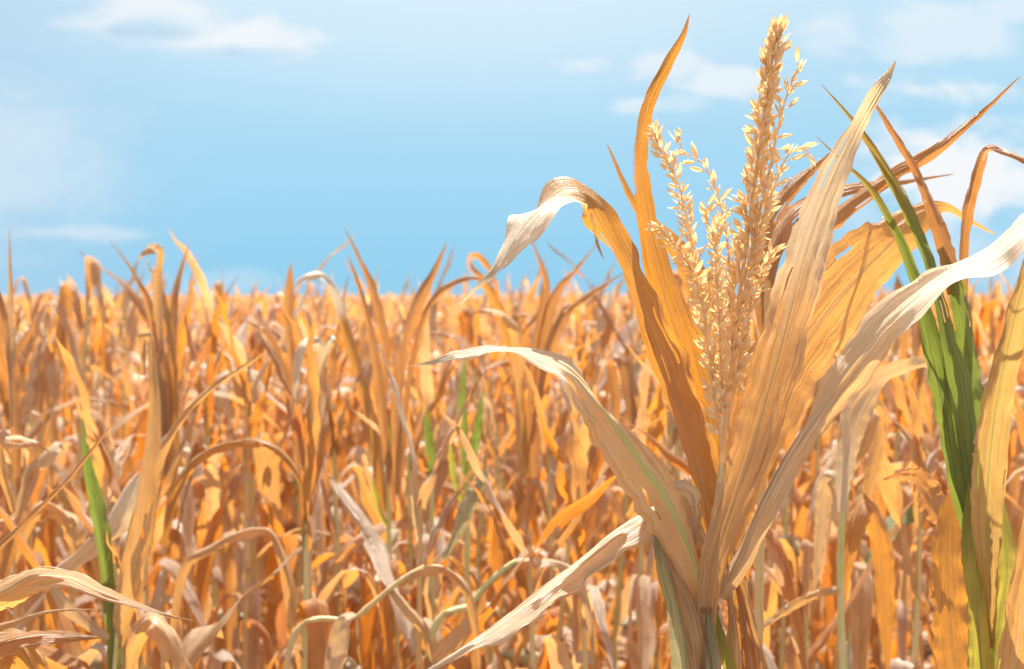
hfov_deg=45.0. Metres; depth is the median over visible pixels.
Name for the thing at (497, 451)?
corn plant
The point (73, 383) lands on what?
corn plant
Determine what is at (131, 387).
corn plant
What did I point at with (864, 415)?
corn plant
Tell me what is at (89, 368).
corn plant
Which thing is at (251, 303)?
corn plant
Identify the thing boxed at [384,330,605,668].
corn plant
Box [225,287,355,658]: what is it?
corn plant
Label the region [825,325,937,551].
corn plant
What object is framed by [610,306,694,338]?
corn plant
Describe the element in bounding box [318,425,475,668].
corn plant
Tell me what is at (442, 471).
corn plant
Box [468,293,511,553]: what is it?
corn plant
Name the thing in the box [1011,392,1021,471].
corn plant
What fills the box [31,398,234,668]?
corn plant
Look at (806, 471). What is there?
corn plant
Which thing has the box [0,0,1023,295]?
sky
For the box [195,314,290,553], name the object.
corn plant
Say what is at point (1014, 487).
corn plant
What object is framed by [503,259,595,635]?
corn plant
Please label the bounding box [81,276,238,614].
corn plant
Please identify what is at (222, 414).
corn plant
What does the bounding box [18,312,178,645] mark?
corn plant
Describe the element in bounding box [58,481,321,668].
corn plant
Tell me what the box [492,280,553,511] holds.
corn plant
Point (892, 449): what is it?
corn plant
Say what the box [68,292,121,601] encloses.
corn plant
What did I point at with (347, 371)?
corn plant
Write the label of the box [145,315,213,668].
corn plant
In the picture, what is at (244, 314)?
corn plant
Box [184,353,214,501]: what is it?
corn plant
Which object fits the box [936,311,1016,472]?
corn plant
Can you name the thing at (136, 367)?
corn plant
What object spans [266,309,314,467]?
corn plant
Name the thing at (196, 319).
corn plant
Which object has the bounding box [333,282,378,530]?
corn plant
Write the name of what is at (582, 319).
corn plant
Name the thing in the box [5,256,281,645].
corn plant
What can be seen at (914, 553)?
corn plant
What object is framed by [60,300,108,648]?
corn plant
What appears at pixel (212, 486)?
corn plant
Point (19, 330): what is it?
corn plant
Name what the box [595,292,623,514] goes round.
corn plant
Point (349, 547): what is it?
corn plant
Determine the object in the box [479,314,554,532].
corn plant
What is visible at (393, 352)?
corn plant
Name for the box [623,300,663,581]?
corn plant
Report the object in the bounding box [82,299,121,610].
corn plant
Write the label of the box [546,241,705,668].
corn plant
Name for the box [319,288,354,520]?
corn plant
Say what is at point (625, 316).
corn plant
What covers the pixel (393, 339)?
corn plant
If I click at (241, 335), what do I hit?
corn plant
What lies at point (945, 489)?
corn plant
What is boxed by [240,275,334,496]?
corn plant
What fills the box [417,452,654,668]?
corn plant
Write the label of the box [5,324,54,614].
corn plant
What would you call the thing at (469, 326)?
corn plant
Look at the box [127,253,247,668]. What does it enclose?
corn plant
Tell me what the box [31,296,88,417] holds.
corn plant
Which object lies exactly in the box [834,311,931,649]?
corn plant
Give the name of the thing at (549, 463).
corn plant
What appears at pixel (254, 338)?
corn plant
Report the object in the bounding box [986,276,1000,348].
corn plant
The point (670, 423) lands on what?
corn plant
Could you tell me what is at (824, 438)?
corn plant
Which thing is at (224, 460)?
corn plant
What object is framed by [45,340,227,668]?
corn plant
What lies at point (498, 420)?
corn plant
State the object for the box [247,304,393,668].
corn plant
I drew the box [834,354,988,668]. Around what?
corn plant
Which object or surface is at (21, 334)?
corn plant
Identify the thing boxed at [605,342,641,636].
corn plant
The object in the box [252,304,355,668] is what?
corn plant
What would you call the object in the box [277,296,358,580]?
corn plant
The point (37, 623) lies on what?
corn plant
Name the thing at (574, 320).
corn plant
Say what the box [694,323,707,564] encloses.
corn plant
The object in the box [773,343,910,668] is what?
corn plant
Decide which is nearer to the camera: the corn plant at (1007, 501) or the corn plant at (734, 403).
the corn plant at (1007, 501)
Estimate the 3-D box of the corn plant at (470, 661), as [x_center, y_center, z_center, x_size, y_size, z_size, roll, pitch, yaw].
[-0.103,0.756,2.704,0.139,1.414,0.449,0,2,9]
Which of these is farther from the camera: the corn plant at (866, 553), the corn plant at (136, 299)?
the corn plant at (136, 299)
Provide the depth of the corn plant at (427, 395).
3.40 m
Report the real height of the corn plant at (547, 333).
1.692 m
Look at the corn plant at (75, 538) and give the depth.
2.30 m
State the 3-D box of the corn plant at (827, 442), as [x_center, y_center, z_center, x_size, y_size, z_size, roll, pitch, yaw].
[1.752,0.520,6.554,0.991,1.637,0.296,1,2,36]
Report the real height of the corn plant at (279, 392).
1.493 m
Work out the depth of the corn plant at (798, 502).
3.82 m
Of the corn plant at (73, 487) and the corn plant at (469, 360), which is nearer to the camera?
the corn plant at (73, 487)
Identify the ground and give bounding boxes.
[2,296,1005,668]
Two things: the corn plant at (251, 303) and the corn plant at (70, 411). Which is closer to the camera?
the corn plant at (70, 411)
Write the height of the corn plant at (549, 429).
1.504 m
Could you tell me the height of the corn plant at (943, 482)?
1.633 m
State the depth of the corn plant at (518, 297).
7.44 m
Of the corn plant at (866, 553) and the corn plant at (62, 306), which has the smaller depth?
the corn plant at (866, 553)
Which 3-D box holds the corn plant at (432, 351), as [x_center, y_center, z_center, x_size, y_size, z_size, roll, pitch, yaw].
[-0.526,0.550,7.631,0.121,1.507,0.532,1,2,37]
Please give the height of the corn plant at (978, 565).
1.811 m
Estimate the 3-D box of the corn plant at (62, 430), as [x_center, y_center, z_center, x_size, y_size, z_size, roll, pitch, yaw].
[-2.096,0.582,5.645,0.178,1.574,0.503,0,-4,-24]
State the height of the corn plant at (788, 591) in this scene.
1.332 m
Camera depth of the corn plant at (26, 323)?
8.15 m
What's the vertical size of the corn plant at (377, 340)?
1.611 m
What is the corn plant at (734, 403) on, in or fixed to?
on the ground
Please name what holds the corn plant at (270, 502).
on the ground
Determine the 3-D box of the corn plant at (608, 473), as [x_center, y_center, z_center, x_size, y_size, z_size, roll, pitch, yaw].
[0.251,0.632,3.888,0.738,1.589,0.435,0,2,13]
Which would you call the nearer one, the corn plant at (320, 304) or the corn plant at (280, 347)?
the corn plant at (320, 304)
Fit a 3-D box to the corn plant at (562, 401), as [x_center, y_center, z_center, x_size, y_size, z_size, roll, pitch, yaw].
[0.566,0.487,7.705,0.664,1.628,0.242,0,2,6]
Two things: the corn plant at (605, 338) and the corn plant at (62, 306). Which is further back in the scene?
the corn plant at (605, 338)
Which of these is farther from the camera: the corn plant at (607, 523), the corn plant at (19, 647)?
the corn plant at (607, 523)
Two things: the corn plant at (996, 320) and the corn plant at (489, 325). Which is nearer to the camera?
the corn plant at (489, 325)
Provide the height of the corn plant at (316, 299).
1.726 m
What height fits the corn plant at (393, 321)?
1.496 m
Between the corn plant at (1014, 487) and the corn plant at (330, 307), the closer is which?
the corn plant at (1014, 487)
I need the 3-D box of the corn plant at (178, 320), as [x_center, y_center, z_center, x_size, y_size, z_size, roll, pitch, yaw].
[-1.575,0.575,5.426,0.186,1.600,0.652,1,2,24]
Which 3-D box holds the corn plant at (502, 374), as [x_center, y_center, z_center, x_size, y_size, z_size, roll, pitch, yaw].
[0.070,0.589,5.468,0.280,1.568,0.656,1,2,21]
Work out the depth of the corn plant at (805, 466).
5.50 m
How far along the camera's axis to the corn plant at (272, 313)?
6.53 m
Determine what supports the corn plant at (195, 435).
on the ground
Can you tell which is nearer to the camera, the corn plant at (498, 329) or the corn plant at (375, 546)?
the corn plant at (375, 546)
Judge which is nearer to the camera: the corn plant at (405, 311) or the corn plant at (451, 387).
the corn plant at (451, 387)
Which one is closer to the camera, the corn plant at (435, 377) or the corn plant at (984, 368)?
the corn plant at (984, 368)
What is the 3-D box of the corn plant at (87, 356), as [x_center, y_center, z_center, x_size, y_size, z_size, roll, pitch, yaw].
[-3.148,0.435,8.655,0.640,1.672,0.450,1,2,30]
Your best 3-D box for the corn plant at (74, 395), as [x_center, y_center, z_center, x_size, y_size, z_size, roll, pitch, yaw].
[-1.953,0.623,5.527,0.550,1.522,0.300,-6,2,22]
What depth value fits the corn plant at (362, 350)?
7.42 m
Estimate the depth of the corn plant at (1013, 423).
2.96 m
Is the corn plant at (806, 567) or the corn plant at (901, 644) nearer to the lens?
the corn plant at (806, 567)
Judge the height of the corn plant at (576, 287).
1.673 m
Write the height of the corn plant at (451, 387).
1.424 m
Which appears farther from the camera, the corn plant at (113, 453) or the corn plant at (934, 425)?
the corn plant at (934, 425)
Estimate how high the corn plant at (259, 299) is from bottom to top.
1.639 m
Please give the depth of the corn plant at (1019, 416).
2.37 m
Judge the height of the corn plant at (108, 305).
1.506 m
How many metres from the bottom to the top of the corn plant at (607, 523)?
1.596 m
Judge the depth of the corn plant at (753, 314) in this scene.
8.45 m
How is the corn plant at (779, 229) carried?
on the ground
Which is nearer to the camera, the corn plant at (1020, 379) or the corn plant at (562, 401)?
the corn plant at (1020, 379)
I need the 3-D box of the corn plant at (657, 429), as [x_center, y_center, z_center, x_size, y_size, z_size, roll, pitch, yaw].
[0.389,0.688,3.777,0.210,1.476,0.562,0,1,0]
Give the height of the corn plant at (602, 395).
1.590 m
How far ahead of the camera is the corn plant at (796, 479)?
5.98 m
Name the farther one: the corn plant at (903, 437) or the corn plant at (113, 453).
the corn plant at (903, 437)
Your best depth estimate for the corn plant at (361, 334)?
5.39 m
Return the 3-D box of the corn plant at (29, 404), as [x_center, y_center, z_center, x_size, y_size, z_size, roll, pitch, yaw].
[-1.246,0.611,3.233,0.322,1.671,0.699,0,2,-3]
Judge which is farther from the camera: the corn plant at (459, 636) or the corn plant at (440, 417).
the corn plant at (440, 417)
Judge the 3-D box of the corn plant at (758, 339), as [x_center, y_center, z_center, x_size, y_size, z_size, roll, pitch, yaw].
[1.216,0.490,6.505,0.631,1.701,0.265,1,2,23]
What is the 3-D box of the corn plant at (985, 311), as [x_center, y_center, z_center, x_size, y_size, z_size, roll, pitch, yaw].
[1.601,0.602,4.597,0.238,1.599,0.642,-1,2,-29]
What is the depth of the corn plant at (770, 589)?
2.72 m
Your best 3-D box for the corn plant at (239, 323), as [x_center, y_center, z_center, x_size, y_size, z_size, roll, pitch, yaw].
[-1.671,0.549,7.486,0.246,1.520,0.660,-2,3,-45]
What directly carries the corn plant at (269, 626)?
on the ground
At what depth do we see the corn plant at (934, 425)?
5.82 m
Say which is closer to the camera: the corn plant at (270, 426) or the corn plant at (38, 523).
the corn plant at (38, 523)
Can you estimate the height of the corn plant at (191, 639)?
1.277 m
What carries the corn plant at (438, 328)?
on the ground
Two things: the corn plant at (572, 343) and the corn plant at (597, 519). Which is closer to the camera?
the corn plant at (597, 519)
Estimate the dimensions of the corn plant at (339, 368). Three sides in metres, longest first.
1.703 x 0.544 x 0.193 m
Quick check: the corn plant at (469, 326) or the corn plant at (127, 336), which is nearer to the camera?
the corn plant at (469, 326)
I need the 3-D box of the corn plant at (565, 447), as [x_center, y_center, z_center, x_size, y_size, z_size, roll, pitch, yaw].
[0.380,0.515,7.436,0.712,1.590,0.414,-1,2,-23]
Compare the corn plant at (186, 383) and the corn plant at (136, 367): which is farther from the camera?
the corn plant at (186, 383)
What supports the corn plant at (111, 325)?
on the ground
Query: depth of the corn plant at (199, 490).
3.94 m
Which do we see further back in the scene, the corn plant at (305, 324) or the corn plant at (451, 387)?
the corn plant at (305, 324)
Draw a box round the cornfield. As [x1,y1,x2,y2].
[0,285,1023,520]
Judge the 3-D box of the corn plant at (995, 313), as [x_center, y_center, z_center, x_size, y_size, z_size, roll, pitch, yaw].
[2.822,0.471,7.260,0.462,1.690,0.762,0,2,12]
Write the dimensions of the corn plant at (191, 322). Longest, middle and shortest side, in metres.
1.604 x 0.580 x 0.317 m
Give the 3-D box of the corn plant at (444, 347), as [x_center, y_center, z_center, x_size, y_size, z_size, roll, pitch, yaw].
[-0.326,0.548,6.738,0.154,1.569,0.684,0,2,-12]
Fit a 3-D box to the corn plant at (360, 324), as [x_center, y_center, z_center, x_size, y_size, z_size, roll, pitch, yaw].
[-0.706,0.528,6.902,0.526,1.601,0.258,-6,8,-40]
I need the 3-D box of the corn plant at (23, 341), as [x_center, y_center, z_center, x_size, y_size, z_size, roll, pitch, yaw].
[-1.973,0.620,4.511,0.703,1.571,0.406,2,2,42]
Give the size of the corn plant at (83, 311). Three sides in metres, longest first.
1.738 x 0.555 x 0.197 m
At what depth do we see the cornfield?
12.63 m
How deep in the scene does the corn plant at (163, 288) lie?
6.57 m
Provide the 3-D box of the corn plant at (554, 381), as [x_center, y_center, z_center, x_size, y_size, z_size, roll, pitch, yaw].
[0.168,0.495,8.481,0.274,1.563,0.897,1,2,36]
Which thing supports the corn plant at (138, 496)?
on the ground
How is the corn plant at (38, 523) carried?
on the ground
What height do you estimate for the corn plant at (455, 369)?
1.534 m
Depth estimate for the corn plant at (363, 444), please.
6.45 m
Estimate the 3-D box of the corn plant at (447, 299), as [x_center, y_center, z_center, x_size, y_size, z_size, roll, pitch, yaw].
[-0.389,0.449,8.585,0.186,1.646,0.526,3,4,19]
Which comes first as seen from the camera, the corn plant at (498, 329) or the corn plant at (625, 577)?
the corn plant at (625, 577)
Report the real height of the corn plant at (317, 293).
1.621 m
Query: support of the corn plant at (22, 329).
on the ground
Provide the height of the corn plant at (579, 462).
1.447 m
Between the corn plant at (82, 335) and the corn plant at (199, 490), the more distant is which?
the corn plant at (82, 335)
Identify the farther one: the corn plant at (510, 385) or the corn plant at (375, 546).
the corn plant at (510, 385)
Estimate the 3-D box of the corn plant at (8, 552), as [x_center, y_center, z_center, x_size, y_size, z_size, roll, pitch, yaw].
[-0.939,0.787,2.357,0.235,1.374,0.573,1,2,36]
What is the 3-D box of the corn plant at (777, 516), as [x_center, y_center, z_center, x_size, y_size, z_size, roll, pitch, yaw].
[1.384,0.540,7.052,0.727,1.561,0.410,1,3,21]
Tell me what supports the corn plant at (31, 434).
on the ground
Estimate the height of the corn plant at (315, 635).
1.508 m
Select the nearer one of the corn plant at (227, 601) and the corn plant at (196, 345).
the corn plant at (227, 601)
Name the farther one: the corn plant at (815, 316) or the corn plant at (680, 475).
the corn plant at (680, 475)
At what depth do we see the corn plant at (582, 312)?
6.54 m
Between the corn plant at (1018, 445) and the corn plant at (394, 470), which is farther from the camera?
the corn plant at (1018, 445)
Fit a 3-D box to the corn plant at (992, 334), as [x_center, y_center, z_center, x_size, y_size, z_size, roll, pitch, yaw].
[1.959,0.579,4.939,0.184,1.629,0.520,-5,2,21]
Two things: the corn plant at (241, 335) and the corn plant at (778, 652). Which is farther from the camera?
the corn plant at (241, 335)
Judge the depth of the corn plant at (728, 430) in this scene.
4.43 m
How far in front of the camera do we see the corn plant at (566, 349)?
5.38 m
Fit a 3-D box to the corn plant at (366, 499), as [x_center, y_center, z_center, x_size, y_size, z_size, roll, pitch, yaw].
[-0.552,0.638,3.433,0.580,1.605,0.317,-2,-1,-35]
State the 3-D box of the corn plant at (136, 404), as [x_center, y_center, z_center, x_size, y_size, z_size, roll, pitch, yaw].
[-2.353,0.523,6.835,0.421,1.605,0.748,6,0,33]
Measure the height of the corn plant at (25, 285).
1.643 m
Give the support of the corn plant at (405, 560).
on the ground
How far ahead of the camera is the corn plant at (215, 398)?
6.00 m
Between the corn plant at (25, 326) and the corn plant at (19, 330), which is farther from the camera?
the corn plant at (25, 326)
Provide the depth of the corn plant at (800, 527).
3.62 m
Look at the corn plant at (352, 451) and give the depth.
4.86 m
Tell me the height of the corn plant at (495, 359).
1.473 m
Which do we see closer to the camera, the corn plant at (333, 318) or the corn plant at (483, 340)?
the corn plant at (333, 318)
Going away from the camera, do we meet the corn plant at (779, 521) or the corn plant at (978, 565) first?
the corn plant at (978, 565)
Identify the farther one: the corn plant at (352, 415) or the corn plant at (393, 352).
the corn plant at (393, 352)
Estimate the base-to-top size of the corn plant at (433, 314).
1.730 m
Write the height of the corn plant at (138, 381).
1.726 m
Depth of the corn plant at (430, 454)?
2.80 m
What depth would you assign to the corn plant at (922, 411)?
5.55 m
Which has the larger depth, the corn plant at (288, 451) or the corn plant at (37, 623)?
the corn plant at (288, 451)
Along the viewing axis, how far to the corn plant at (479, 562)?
3.79 m
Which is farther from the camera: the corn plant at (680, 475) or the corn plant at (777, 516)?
the corn plant at (777, 516)
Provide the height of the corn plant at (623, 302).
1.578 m
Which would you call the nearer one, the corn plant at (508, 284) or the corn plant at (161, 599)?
the corn plant at (161, 599)
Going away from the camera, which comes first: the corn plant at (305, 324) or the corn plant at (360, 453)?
the corn plant at (360, 453)
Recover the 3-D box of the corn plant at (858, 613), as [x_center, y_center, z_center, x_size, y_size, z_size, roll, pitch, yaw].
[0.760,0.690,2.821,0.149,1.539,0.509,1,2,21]
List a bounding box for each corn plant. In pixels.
[0,229,90,668]
[0,302,34,621]
[0,314,46,657]
[0,321,87,646]
[0,332,265,668]
[0,337,131,650]
[0,353,119,596]
[0,389,167,629]
[0,422,193,668]
[1,294,63,540]
[4,394,49,643]
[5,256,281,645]
[5,277,63,423]
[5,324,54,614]
[6,293,46,617]
[13,310,41,395]
[14,303,62,403]
[14,327,61,536]
[18,306,84,388]
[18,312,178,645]
[23,293,55,417]
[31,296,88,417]
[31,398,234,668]
[34,328,128,597]
[43,300,90,504]
[44,298,68,592]
[44,323,145,668]
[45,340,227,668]
[55,335,87,555]
[56,302,90,479]
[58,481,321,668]
[60,279,110,510]
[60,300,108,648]
[62,268,116,388]
[62,295,171,534]
[64,290,140,437]
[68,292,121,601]
[78,250,283,649]
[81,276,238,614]
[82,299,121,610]
[88,282,142,456]
[92,291,194,610]
[94,282,146,402]
[99,259,146,618]
[106,302,146,399]
[107,300,148,448]
[109,240,189,668]
[114,280,150,479]
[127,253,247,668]
[129,309,204,481]
[136,289,226,527]
[144,271,193,568]
[144,325,294,653]
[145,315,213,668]
[146,296,242,653]
[161,438,302,668]
[165,290,258,600]
[166,274,203,421]
[168,229,353,668]
[168,308,236,633]
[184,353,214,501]
[185,290,214,432]
[186,283,212,430]
[190,276,402,668]
[193,360,378,668]
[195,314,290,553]
[196,266,243,609]
[197,302,256,424]
[207,278,290,515]
[209,290,254,525]
[210,306,342,579]
[216,292,228,538]
[217,285,263,573]
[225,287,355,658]
[226,279,257,440]
[227,287,314,540]
[233,295,263,491]
[239,317,481,668]
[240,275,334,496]
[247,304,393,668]
[248,302,333,606]
[252,286,281,518]
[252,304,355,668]
[264,280,321,534]
[264,307,360,556]
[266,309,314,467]
[266,320,332,668]
[274,229,389,668]
[275,283,362,573]
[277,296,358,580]
[283,564,480,668]
[284,283,346,530]
[294,295,384,559]
[300,319,330,600]
[302,285,330,554]
[311,270,346,397]
[315,294,430,643]
[317,279,398,519]
[318,289,377,575]
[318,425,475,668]
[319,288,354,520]
[320,245,459,668]
[324,348,497,668]
[326,284,343,545]
[329,319,356,445]
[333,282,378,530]
[336,323,402,564]
[337,267,398,668]
[340,259,444,666]
[340,285,461,567]
[340,289,414,564]
[345,305,373,535]
[348,243,490,668]
[352,362,486,668]
[365,352,467,586]
[372,297,438,397]
[373,271,416,520]
[373,279,465,664]
[374,408,506,668]
[375,329,379,344]
[381,338,615,668]
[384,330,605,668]
[387,303,437,517]
[392,298,434,586]
[399,290,441,590]
[404,308,542,665]
[408,309,453,511]
[411,14,1023,668]
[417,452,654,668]
[421,287,468,528]
[431,290,486,560]
[436,402,669,668]
[437,333,605,668]
[438,275,561,577]
[438,294,492,442]
[439,270,546,595]
[440,297,472,498]
[441,291,461,562]
[444,292,460,500]
[444,329,473,666]
[448,359,486,668]
[455,280,534,395]
[458,298,525,662]
[460,333,571,607]
[464,290,556,411]
[466,299,688,668]
[467,243,622,668]
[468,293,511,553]
[470,336,494,521]
[478,273,514,437]
[478,292,541,532]
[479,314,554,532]
[485,282,553,524]
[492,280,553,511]
[493,265,532,486]
[493,281,607,626]
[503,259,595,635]
[503,265,579,610]
[507,282,600,607]
[509,312,571,622]
[511,345,654,668]
[520,308,575,543]
[535,351,613,668]
[541,310,590,530]
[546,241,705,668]
[550,270,692,668]
[550,293,574,507]
[551,286,629,534]
[553,290,620,536]
[556,284,608,528]
[557,269,638,668]
[557,279,603,401]
[563,263,623,624]
[563,292,608,564]
[564,290,639,529]
[565,296,645,572]
[589,287,639,579]
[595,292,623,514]
[603,319,665,661]
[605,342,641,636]
[605,344,685,668]
[606,77,1019,665]
[606,328,740,668]
[609,290,645,593]
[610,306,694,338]
[611,344,800,668]
[619,296,641,352]
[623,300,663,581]
[632,288,727,668]
[677,274,850,562]
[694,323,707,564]
[718,435,806,668]
[722,286,766,628]
[736,295,789,531]
[744,461,944,668]
[746,350,841,638]
[747,335,788,533]
[747,415,831,668]
[748,312,925,668]
[751,302,756,330]
[764,356,926,668]
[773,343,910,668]
[773,377,1023,668]
[777,439,797,531]
[787,301,870,640]
[789,435,821,626]
[793,357,896,530]
[804,350,926,668]
[810,298,872,531]
[817,84,1023,668]
[820,291,948,652]
[822,302,887,668]
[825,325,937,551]
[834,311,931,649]
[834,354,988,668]
[854,271,990,668]
[876,304,941,668]
[877,284,910,445]
[878,277,982,631]
[887,278,954,655]
[888,257,956,596]
[889,291,944,620]
[889,356,1023,481]
[923,278,1023,550]
[926,288,1004,668]
[931,285,974,668]
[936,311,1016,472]
[961,400,1023,530]
[968,278,1023,525]
[968,283,991,378]
[969,278,1002,348]
[975,296,998,335]
[979,365,1023,534]
[981,276,1011,481]
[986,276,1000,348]
[1003,290,1023,364]
[1009,386,1023,545]
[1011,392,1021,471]
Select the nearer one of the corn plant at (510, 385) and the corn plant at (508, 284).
the corn plant at (510, 385)
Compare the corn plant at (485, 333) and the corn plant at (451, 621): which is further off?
the corn plant at (485, 333)
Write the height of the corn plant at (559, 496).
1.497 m
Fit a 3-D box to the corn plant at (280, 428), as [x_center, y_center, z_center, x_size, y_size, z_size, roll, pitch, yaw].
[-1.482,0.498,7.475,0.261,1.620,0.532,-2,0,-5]
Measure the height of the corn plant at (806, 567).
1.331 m
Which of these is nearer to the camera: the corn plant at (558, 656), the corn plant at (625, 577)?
the corn plant at (558, 656)
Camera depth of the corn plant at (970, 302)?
3.44 m
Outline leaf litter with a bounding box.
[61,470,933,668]
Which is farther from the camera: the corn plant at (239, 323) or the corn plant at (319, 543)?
the corn plant at (239, 323)
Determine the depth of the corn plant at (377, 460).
3.01 m
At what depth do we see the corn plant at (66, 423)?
6.12 m
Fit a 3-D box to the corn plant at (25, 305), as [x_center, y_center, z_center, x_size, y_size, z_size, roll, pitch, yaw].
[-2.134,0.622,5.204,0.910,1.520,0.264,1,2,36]
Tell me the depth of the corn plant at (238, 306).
7.00 m
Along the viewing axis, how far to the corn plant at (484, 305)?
6.08 m
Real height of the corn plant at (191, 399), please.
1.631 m
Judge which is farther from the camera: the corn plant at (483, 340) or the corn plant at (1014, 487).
the corn plant at (483, 340)
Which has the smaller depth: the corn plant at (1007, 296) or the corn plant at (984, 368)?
the corn plant at (984, 368)
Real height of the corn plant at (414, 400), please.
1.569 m
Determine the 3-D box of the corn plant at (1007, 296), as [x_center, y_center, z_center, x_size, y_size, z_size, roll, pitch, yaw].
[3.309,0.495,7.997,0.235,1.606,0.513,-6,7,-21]
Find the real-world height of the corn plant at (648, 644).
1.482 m
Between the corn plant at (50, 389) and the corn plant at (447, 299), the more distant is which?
the corn plant at (447, 299)
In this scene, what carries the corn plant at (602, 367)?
on the ground
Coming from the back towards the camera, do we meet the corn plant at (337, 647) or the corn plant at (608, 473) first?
the corn plant at (608, 473)
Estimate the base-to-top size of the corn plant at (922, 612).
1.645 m
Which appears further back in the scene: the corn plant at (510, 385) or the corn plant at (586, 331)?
the corn plant at (510, 385)
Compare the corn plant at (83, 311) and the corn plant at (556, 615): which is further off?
the corn plant at (83, 311)
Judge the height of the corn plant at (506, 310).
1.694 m

